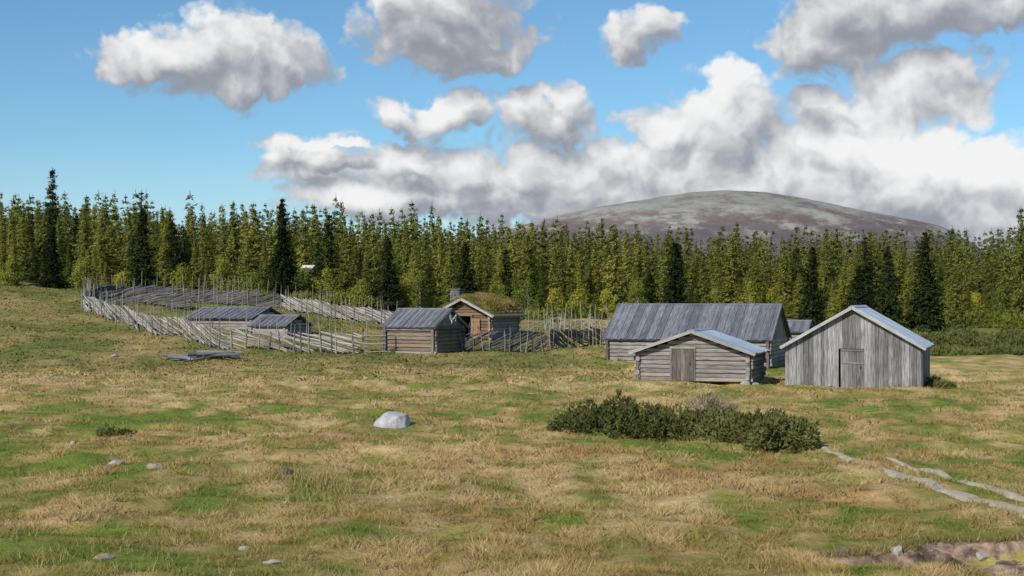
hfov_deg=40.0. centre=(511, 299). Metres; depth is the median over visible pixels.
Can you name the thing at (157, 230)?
spruce tree
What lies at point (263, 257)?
spruce tree
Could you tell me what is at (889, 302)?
spruce tree
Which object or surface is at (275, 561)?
stone
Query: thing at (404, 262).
spruce tree
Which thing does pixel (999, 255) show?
spruce forest
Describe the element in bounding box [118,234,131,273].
spruce tree
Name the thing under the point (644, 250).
spruce tree
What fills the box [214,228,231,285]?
spruce tree
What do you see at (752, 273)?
spruce tree
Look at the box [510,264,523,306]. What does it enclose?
spruce tree
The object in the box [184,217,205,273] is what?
spruce tree
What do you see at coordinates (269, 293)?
shrub
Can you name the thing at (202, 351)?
timber log
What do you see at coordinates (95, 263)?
spruce tree
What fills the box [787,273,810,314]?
spruce tree
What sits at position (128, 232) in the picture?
spruce tree
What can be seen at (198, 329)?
pole fence
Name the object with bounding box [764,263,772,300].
spruce tree
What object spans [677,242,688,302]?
spruce tree
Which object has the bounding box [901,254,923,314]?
spruce tree
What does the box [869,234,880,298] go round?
spruce tree
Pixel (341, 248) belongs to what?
spruce tree
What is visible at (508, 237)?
spruce tree
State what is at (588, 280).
spruce tree
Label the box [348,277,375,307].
birch tree
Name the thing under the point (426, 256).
spruce tree
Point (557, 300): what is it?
birch tree
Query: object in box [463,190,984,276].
mountain
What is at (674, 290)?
spruce tree
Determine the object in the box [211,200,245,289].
spruce tree
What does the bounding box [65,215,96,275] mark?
spruce tree
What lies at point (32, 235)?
spruce tree
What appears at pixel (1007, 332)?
juniper bush
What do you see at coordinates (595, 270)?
spruce tree
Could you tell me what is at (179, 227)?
spruce tree
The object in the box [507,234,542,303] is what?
spruce tree
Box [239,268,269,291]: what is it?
birch tree
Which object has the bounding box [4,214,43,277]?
spruce tree
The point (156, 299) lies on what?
pole fence
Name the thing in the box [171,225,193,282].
spruce tree
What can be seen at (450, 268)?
spruce tree
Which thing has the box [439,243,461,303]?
spruce tree
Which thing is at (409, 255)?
spruce tree
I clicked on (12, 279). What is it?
birch tree
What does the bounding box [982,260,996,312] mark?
spruce tree
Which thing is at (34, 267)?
spruce tree
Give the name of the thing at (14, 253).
spruce tree
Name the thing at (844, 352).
door
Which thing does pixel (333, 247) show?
spruce tree
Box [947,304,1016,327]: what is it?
shrub
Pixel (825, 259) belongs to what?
spruce tree
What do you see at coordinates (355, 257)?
spruce tree
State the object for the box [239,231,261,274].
spruce tree
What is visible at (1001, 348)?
juniper bush
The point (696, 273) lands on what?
spruce tree
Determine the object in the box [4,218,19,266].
spruce tree
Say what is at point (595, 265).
spruce tree
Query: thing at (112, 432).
juniper bush
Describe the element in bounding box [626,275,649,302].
birch tree
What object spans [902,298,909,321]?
spruce tree
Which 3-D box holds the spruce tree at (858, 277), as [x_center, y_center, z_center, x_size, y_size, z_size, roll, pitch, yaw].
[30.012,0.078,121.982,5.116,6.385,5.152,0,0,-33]
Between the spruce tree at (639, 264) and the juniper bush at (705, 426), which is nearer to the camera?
the juniper bush at (705, 426)
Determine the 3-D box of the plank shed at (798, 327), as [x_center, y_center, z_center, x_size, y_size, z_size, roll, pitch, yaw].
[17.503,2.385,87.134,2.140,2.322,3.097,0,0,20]
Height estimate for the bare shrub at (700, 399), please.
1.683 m
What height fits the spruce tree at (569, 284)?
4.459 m
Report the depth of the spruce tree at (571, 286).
142.61 m
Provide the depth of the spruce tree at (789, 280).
166.84 m
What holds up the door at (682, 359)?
in the log shed at (704, 355)
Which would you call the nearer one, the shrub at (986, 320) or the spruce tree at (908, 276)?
the shrub at (986, 320)
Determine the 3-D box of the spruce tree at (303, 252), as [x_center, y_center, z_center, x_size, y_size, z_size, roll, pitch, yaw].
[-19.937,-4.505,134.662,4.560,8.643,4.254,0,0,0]
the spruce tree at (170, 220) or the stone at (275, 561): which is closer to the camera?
the stone at (275, 561)
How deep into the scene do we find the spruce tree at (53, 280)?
114.33 m
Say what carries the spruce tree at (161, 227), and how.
on the meadow ground at (954, 366)
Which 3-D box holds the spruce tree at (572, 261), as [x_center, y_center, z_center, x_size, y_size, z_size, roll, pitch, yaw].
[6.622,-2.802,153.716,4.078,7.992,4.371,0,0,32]
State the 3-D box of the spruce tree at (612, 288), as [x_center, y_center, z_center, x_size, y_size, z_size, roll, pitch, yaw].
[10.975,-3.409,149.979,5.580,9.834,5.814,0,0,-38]
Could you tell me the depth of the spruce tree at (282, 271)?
116.70 m
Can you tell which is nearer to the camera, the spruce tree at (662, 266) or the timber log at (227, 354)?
the timber log at (227, 354)
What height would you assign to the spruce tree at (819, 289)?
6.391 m
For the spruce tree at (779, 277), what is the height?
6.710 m
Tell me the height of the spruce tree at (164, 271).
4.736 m
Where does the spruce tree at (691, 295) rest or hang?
on the meadow ground at (954, 366)
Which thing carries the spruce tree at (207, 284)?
on the meadow ground at (954, 366)
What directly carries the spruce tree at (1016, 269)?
on the meadow ground at (954, 366)
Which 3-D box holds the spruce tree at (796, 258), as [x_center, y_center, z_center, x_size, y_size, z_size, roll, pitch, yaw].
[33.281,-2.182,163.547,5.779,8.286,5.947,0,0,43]
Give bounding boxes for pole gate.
[364,320,385,354]
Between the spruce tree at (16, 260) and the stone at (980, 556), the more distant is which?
the spruce tree at (16, 260)
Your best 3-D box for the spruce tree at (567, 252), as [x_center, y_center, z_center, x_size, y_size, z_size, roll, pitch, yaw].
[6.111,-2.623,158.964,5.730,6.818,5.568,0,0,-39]
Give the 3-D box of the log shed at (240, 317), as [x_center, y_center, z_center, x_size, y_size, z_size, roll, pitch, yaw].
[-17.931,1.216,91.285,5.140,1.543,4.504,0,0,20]
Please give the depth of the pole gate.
76.84 m
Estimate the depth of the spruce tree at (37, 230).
140.97 m
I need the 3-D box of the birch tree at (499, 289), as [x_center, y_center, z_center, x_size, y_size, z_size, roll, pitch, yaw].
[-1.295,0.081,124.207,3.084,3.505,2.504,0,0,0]
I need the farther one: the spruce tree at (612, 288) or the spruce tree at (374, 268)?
the spruce tree at (612, 288)
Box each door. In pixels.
[471,318,479,337]
[672,349,693,380]
[841,349,863,387]
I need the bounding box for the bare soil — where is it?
[808,539,1023,575]
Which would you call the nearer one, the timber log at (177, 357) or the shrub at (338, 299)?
the timber log at (177, 357)
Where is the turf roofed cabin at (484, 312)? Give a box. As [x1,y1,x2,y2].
[438,288,525,339]
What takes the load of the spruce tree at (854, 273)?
on the meadow ground at (954, 366)
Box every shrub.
[243,288,282,302]
[279,290,323,302]
[320,289,382,308]
[520,306,558,321]
[560,301,607,319]
[679,388,739,417]
[939,310,970,326]
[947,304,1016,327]
[990,310,1023,329]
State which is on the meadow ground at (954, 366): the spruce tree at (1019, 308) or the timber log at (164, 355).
the spruce tree at (1019, 308)
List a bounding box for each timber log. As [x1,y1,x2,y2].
[161,353,201,357]
[168,355,189,359]
[182,357,212,362]
[186,353,200,355]
[196,353,239,357]
[197,350,241,353]
[197,351,234,355]
[202,355,240,358]
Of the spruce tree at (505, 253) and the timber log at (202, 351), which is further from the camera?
the spruce tree at (505, 253)
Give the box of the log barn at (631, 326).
[601,303,791,368]
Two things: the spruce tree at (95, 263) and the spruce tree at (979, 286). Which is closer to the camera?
the spruce tree at (95, 263)
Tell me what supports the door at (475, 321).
in the turf roofed cabin at (484, 312)
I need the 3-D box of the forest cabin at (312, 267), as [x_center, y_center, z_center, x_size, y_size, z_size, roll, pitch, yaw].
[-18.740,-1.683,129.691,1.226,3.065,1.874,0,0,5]
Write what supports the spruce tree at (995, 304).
on the meadow ground at (954, 366)
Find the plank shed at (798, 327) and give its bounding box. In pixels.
[787,320,813,340]
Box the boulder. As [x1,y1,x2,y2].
[373,411,409,427]
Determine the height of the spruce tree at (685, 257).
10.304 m
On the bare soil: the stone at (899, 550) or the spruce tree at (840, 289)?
the stone at (899, 550)
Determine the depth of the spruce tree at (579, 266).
149.92 m
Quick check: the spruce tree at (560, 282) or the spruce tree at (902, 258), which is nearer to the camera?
the spruce tree at (560, 282)
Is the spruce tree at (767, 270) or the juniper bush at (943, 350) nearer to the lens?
the juniper bush at (943, 350)
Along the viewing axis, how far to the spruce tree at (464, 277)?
120.80 m
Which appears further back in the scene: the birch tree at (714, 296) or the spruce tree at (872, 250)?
the spruce tree at (872, 250)
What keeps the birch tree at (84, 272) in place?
on the meadow ground at (954, 366)
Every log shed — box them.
[185,307,283,329]
[247,314,312,338]
[628,328,770,384]
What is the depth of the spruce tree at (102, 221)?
130.66 m
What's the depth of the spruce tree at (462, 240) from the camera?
152.29 m
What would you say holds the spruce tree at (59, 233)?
on the meadow ground at (954, 366)
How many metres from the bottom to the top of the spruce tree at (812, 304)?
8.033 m
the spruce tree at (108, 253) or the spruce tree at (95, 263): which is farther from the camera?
the spruce tree at (108, 253)
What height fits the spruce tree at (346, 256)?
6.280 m
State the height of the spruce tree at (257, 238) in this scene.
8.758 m
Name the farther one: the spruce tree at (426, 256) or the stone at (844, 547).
the spruce tree at (426, 256)
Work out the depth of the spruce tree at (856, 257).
167.87 m
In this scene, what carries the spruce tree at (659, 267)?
on the meadow ground at (954, 366)
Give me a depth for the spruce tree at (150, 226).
140.69 m
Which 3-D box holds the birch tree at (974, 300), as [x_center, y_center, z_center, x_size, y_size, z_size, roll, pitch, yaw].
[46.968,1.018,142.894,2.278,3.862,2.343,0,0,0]
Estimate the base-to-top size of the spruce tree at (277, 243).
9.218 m
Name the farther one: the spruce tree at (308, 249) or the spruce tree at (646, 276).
the spruce tree at (646, 276)
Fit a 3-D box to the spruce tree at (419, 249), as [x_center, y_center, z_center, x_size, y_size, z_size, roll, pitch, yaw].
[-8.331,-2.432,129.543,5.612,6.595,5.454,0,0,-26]
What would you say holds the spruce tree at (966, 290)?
on the meadow ground at (954, 366)
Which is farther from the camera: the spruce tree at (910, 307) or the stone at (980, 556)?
the spruce tree at (910, 307)
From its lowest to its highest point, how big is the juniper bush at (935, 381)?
0.971 m
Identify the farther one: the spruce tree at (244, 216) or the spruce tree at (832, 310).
the spruce tree at (832, 310)
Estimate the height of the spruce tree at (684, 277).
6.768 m
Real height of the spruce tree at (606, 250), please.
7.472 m
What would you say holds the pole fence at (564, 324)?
on the meadow ground at (954, 366)
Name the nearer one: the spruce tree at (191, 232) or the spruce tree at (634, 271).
the spruce tree at (191, 232)
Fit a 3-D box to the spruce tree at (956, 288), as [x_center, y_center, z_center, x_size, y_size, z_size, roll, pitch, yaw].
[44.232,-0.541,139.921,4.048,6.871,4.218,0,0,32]
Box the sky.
[0,0,1023,251]
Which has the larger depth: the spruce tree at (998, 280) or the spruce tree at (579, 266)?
the spruce tree at (998, 280)
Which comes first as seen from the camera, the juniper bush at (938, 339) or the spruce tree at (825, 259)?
the juniper bush at (938, 339)
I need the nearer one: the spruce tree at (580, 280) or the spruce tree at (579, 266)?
the spruce tree at (580, 280)
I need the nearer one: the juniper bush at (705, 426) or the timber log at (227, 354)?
the juniper bush at (705, 426)
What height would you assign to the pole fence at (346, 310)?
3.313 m
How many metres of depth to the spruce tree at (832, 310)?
150.24 m
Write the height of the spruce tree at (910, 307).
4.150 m
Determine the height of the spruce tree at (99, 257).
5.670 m
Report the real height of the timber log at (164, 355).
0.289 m
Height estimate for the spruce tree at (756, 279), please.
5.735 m
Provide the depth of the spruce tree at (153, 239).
135.35 m
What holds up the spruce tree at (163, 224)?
on the meadow ground at (954, 366)
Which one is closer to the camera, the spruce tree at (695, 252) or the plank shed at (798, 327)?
the plank shed at (798, 327)
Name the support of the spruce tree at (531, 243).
on the meadow ground at (954, 366)
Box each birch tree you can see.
[0,259,23,285]
[68,255,99,288]
[112,268,133,289]
[169,262,195,293]
[208,254,238,296]
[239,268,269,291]
[291,268,306,293]
[297,266,312,285]
[303,277,324,294]
[315,266,339,300]
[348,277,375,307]
[397,281,419,307]
[408,272,440,307]
[492,281,508,296]
[511,277,546,311]
[545,287,567,316]
[564,285,593,312]
[595,289,617,318]
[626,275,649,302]
[708,286,724,302]
[737,278,762,302]
[766,284,787,319]
[964,292,986,318]
[988,290,1011,315]
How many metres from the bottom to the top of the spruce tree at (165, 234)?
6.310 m
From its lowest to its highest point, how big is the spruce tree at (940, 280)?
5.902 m
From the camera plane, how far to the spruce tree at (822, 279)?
169.50 m
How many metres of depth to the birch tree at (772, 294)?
133.88 m
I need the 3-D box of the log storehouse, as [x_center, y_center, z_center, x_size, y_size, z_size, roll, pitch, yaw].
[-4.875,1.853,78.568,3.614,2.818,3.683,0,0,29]
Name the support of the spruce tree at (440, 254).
on the meadow ground at (954, 366)
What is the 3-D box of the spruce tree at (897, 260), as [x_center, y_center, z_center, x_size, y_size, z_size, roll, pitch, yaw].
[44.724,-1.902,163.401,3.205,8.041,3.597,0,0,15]
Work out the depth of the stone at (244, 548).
20.76 m
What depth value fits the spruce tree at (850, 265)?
162.41 m
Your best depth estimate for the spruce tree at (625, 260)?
159.52 m
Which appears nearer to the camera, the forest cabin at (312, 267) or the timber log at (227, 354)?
the timber log at (227, 354)
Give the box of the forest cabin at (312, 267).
[301,265,316,278]
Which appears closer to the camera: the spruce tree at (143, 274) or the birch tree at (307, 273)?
the spruce tree at (143, 274)
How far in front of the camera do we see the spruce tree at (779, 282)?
154.01 m
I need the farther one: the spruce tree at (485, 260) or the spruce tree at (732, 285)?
the spruce tree at (732, 285)
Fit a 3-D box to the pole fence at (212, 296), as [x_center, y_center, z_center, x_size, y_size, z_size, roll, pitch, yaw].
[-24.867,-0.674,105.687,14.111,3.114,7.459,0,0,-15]
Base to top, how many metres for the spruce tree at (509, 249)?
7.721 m
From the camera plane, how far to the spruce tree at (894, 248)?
171.47 m
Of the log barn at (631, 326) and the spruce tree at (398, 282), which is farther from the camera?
the spruce tree at (398, 282)
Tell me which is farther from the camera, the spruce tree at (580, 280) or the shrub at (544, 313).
the spruce tree at (580, 280)
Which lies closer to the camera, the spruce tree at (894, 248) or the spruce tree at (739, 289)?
the spruce tree at (739, 289)
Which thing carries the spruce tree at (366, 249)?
on the meadow ground at (954, 366)
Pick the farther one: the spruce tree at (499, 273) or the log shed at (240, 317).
the spruce tree at (499, 273)
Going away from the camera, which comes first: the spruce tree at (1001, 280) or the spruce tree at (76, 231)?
the spruce tree at (76, 231)
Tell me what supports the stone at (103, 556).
on the meadow ground at (954, 366)
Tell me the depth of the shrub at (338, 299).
112.67 m
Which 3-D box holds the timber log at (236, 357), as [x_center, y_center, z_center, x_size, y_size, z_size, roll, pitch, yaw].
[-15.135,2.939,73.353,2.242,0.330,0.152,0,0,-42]
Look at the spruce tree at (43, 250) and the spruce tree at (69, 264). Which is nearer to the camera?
the spruce tree at (69, 264)
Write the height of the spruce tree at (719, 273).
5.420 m
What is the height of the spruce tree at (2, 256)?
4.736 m
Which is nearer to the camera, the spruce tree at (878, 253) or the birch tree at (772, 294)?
the birch tree at (772, 294)
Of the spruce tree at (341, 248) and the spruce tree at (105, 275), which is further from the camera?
the spruce tree at (341, 248)
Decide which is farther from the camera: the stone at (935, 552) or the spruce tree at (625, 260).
the spruce tree at (625, 260)
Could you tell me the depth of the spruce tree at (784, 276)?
159.99 m
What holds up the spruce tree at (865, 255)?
on the meadow ground at (954, 366)
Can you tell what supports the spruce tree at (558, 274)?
on the meadow ground at (954, 366)
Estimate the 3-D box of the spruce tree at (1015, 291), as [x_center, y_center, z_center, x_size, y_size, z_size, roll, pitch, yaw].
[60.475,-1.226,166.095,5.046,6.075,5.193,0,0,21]
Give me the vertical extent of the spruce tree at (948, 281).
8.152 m
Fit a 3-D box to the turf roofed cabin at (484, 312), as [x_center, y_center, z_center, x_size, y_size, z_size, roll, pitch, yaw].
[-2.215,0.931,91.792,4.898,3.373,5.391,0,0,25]
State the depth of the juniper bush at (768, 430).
35.42 m
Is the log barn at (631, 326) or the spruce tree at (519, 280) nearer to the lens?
the log barn at (631, 326)
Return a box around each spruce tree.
[0,229,7,272]
[3,210,13,258]
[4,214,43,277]
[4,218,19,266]
[6,243,26,276]
[7,229,27,279]
[20,232,40,275]
[22,248,43,282]
[25,214,43,270]
[32,225,69,286]
[33,209,43,261]
[35,168,73,276]
[37,247,50,275]
[51,218,70,275]
[62,214,91,271]
[63,246,75,283]
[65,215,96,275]
[72,205,91,277]
[75,209,122,281]
[83,249,108,285]
[89,223,112,281]
[93,229,123,277]
[98,262,110,286]
[110,208,167,290]
[114,212,133,282]
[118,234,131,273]
[146,215,155,266]
[149,235,161,279]
[150,220,162,281]
[151,212,196,280]
[155,224,173,276]
[156,238,174,286]
[158,215,165,272]
[158,222,165,262]
[161,224,187,285]
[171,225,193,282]
[172,224,189,266]
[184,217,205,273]
[185,238,203,288]
[196,235,214,287]
[199,258,213,289]
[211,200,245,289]
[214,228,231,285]
[224,236,266,291]
[229,203,274,289]
[229,213,257,286]
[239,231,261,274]
[246,211,265,262]
[256,263,265,289]
[258,244,270,287]
[261,259,269,284]
[262,197,304,296]
[265,201,299,289]
[272,227,300,284]
[290,209,319,287]
[305,214,350,295]
[305,240,318,270]
[311,257,319,279]
[317,245,350,285]
[330,233,374,294]
[335,239,353,283]
[345,246,362,288]
[348,233,361,287]
[354,245,366,290]
[357,232,378,292]
[358,256,374,295]
[362,230,393,301]
[364,244,379,294]
[370,235,412,309]
[394,268,404,294]
[396,239,449,305]
[398,225,411,287]
[400,243,433,307]
[402,255,415,284]
[404,242,411,283]
[417,230,447,299]
[421,249,440,301]
[422,261,436,299]
[430,218,446,300]
[438,234,458,304]
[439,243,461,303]
[442,242,484,305]
[457,236,475,282]
[474,252,486,292]
[479,239,493,291]
[483,275,488,292]
[485,245,513,295]
[488,257,512,295]
[489,249,525,305]
[491,228,525,288]
[506,238,516,287]
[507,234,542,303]
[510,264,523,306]
[511,271,528,309]
[516,234,548,306]
[521,223,548,301]
[528,239,537,295]
[531,272,547,310]
[544,250,566,300]
[546,248,575,299]
[549,231,571,306]
[563,240,580,301]
[563,269,574,307]
[563,277,574,306]
[572,252,594,307]
[577,273,588,308]
[582,246,606,300]
[583,261,598,306]
[584,250,607,302]
[590,224,631,310]
[590,278,603,309]
[592,244,617,305]
[612,236,641,302]
[626,265,639,302]
[631,237,654,299]
[632,242,658,294]
[638,253,653,302]
[643,248,662,302]
[653,231,673,300]
[654,243,692,302]
[654,274,671,302]
[655,241,668,295]
[656,245,670,300]
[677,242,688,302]
[681,227,697,302]
[681,256,688,299]
[683,255,705,301]
[688,262,709,298]
[688,285,694,302]
[689,285,698,302]
[692,242,699,269]
[693,252,711,302]
[706,255,720,302]
[708,239,722,302]
[712,235,747,302]
[713,250,737,302]
[716,268,722,301]
[717,223,754,301]
[723,258,740,302]
[733,278,742,302]
[738,278,751,302]
[746,266,765,302]
[747,258,767,302]
[748,263,754,299]
[751,259,777,302]
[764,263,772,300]
[774,250,798,315]
[774,260,791,301]
[776,270,788,314]
[782,246,823,309]
[784,274,808,317]
[785,268,791,299]
[785,303,794,317]
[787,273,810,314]
[789,248,809,297]
[791,256,806,294]
[793,247,830,326]
[805,265,828,313]
[819,228,839,301]
[819,259,831,310]
[822,282,840,318]
[823,278,839,316]
[824,258,853,316]
[833,271,843,305]
[835,256,867,310]
[838,263,866,311]
[839,265,878,311]
[852,246,863,282]
[855,237,879,310]
[861,243,882,309]
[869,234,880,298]
[871,260,905,315]
[872,244,912,327]
[875,257,884,306]
[876,241,885,306]
[891,245,903,282]
[893,253,909,306]
[894,250,903,303]
[900,265,912,310]
[901,232,950,330]
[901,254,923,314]
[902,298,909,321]
[907,286,915,320]
[930,251,947,313]
[936,265,945,299]
[938,255,952,311]
[939,250,960,314]
[941,261,973,325]
[950,247,977,298]
[953,264,984,317]
[954,261,971,307]
[967,260,992,312]
[974,282,985,310]
[976,250,995,304]
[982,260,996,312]
[987,292,1003,319]
[992,278,1000,311]
[997,208,1023,320]
[997,272,1009,314]
[1008,238,1023,304]
[1008,270,1023,313]
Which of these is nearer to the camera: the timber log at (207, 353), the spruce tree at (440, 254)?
the timber log at (207, 353)
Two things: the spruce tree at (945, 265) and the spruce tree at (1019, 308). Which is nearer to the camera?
the spruce tree at (1019, 308)
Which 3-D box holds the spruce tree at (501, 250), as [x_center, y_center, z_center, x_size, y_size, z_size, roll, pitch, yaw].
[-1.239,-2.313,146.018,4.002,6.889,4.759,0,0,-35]
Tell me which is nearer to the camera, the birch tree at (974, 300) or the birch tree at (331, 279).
the birch tree at (331, 279)
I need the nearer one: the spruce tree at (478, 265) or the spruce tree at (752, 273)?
the spruce tree at (478, 265)
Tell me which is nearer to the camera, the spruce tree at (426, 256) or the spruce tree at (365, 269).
the spruce tree at (365, 269)
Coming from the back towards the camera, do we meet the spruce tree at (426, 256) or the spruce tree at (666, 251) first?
the spruce tree at (666, 251)
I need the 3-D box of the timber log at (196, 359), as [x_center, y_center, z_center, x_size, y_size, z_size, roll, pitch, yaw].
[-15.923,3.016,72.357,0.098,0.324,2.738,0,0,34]
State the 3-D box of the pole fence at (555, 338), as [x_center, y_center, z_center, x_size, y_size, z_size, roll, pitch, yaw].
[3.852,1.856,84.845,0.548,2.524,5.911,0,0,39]
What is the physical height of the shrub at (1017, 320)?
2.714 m
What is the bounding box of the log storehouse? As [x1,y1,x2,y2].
[379,308,468,353]
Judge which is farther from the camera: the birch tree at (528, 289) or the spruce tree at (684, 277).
the spruce tree at (684, 277)
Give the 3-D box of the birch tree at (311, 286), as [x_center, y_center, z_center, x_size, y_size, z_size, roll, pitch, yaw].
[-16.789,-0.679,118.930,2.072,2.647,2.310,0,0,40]
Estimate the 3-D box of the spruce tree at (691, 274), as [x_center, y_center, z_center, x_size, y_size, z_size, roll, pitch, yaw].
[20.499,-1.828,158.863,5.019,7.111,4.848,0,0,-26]
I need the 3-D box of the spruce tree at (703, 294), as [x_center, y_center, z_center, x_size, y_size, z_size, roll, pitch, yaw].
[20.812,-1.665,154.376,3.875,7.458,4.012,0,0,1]
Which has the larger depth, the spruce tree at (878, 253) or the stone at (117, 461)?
the spruce tree at (878, 253)
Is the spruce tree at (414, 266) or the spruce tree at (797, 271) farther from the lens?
the spruce tree at (797, 271)
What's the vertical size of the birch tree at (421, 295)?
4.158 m
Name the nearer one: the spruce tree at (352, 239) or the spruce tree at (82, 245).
the spruce tree at (82, 245)
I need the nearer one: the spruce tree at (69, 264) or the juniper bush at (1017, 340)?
the juniper bush at (1017, 340)
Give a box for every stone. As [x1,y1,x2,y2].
[93,553,114,559]
[108,459,123,465]
[146,463,165,469]
[238,546,251,550]
[262,559,282,563]
[280,467,293,474]
[836,546,851,552]
[890,546,903,554]
[929,550,941,554]
[976,552,989,561]
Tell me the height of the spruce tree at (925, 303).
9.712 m
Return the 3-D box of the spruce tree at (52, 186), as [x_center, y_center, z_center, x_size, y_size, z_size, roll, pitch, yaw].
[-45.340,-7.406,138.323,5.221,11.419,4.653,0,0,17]
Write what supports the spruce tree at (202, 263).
on the meadow ground at (954, 366)
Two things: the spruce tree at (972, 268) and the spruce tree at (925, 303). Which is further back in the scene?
the spruce tree at (972, 268)
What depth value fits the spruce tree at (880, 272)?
165.85 m
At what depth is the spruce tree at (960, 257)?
174.55 m
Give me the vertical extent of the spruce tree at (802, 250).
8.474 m
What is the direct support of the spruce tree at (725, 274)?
on the meadow ground at (954, 366)
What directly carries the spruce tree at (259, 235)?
on the meadow ground at (954, 366)
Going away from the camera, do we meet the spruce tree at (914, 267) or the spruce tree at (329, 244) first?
the spruce tree at (329, 244)
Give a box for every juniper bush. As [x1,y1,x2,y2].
[94,424,136,437]
[545,388,697,441]
[642,401,748,442]
[711,406,823,453]
[909,326,954,349]
[921,374,956,388]
[930,342,984,355]
[932,318,988,344]
[946,332,999,347]
[965,342,1023,355]
[985,323,1023,343]
[987,331,1023,347]
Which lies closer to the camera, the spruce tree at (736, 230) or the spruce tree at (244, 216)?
the spruce tree at (244, 216)
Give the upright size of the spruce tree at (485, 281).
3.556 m
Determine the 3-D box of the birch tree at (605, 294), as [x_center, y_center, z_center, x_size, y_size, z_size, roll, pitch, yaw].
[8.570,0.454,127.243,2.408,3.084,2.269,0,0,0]
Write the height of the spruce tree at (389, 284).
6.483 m
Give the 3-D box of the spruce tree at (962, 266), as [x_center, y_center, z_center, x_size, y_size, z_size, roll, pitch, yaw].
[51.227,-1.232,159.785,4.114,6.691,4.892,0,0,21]
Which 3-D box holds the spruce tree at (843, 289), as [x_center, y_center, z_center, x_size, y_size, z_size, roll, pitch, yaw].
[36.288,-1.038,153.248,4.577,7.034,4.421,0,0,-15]
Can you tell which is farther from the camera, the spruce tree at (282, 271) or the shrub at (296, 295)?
the spruce tree at (282, 271)
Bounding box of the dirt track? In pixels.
[821,446,1023,517]
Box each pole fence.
[81,283,363,353]
[82,271,279,308]
[101,288,192,309]
[280,285,396,323]
[460,323,547,351]
[519,301,608,333]
[547,311,604,348]
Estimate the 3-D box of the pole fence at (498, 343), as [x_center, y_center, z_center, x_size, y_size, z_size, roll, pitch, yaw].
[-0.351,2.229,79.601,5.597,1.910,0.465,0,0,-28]
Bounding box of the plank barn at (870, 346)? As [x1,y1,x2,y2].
[779,305,934,387]
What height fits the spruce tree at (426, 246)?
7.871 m
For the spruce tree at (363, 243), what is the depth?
144.30 m
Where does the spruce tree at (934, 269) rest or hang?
on the meadow ground at (954, 366)
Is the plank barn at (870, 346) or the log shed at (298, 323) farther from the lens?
the log shed at (298, 323)
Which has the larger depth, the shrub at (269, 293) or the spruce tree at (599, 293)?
the spruce tree at (599, 293)
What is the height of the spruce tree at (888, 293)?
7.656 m
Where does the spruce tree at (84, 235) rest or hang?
on the meadow ground at (954, 366)
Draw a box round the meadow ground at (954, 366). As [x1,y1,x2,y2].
[0,278,1023,575]
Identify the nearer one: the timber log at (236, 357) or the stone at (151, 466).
the stone at (151, 466)
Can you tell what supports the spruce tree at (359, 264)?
on the meadow ground at (954, 366)
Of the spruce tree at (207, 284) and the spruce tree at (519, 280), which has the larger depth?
the spruce tree at (519, 280)
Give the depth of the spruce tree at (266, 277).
124.34 m
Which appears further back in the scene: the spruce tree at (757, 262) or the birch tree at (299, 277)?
the spruce tree at (757, 262)
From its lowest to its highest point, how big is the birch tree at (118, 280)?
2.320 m
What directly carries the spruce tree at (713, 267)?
on the meadow ground at (954, 366)
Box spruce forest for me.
[0,189,1023,302]
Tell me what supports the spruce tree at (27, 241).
on the meadow ground at (954, 366)
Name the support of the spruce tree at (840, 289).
on the meadow ground at (954, 366)
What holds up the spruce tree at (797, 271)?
on the meadow ground at (954, 366)
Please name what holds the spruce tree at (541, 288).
on the meadow ground at (954, 366)
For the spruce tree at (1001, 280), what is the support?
on the meadow ground at (954, 366)
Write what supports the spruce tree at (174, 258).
on the meadow ground at (954, 366)
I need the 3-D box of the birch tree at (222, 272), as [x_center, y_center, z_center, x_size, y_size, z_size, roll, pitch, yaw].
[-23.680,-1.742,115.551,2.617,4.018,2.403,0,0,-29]
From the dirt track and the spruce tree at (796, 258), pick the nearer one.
the dirt track
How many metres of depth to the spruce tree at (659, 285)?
148.53 m
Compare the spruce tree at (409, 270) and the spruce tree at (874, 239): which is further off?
the spruce tree at (874, 239)
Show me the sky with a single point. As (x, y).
(526, 111)
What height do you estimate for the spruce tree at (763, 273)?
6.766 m
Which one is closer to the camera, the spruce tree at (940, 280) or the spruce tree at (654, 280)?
the spruce tree at (654, 280)
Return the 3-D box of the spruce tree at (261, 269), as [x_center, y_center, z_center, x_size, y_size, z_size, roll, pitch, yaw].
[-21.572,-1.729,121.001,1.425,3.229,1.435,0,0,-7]
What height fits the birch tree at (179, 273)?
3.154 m
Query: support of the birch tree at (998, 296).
on the meadow ground at (954, 366)
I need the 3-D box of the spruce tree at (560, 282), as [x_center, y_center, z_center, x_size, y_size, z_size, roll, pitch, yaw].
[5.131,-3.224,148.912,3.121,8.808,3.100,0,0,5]
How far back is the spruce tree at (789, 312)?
154.54 m
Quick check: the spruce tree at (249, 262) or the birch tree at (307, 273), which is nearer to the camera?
the spruce tree at (249, 262)
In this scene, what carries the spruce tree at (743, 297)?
on the meadow ground at (954, 366)
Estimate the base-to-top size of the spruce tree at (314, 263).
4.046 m
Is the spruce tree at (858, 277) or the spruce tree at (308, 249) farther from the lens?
the spruce tree at (308, 249)
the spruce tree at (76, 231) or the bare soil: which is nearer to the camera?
the bare soil
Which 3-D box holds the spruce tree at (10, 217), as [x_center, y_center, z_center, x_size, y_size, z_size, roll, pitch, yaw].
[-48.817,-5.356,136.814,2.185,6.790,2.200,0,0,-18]
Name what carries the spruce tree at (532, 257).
on the meadow ground at (954, 366)

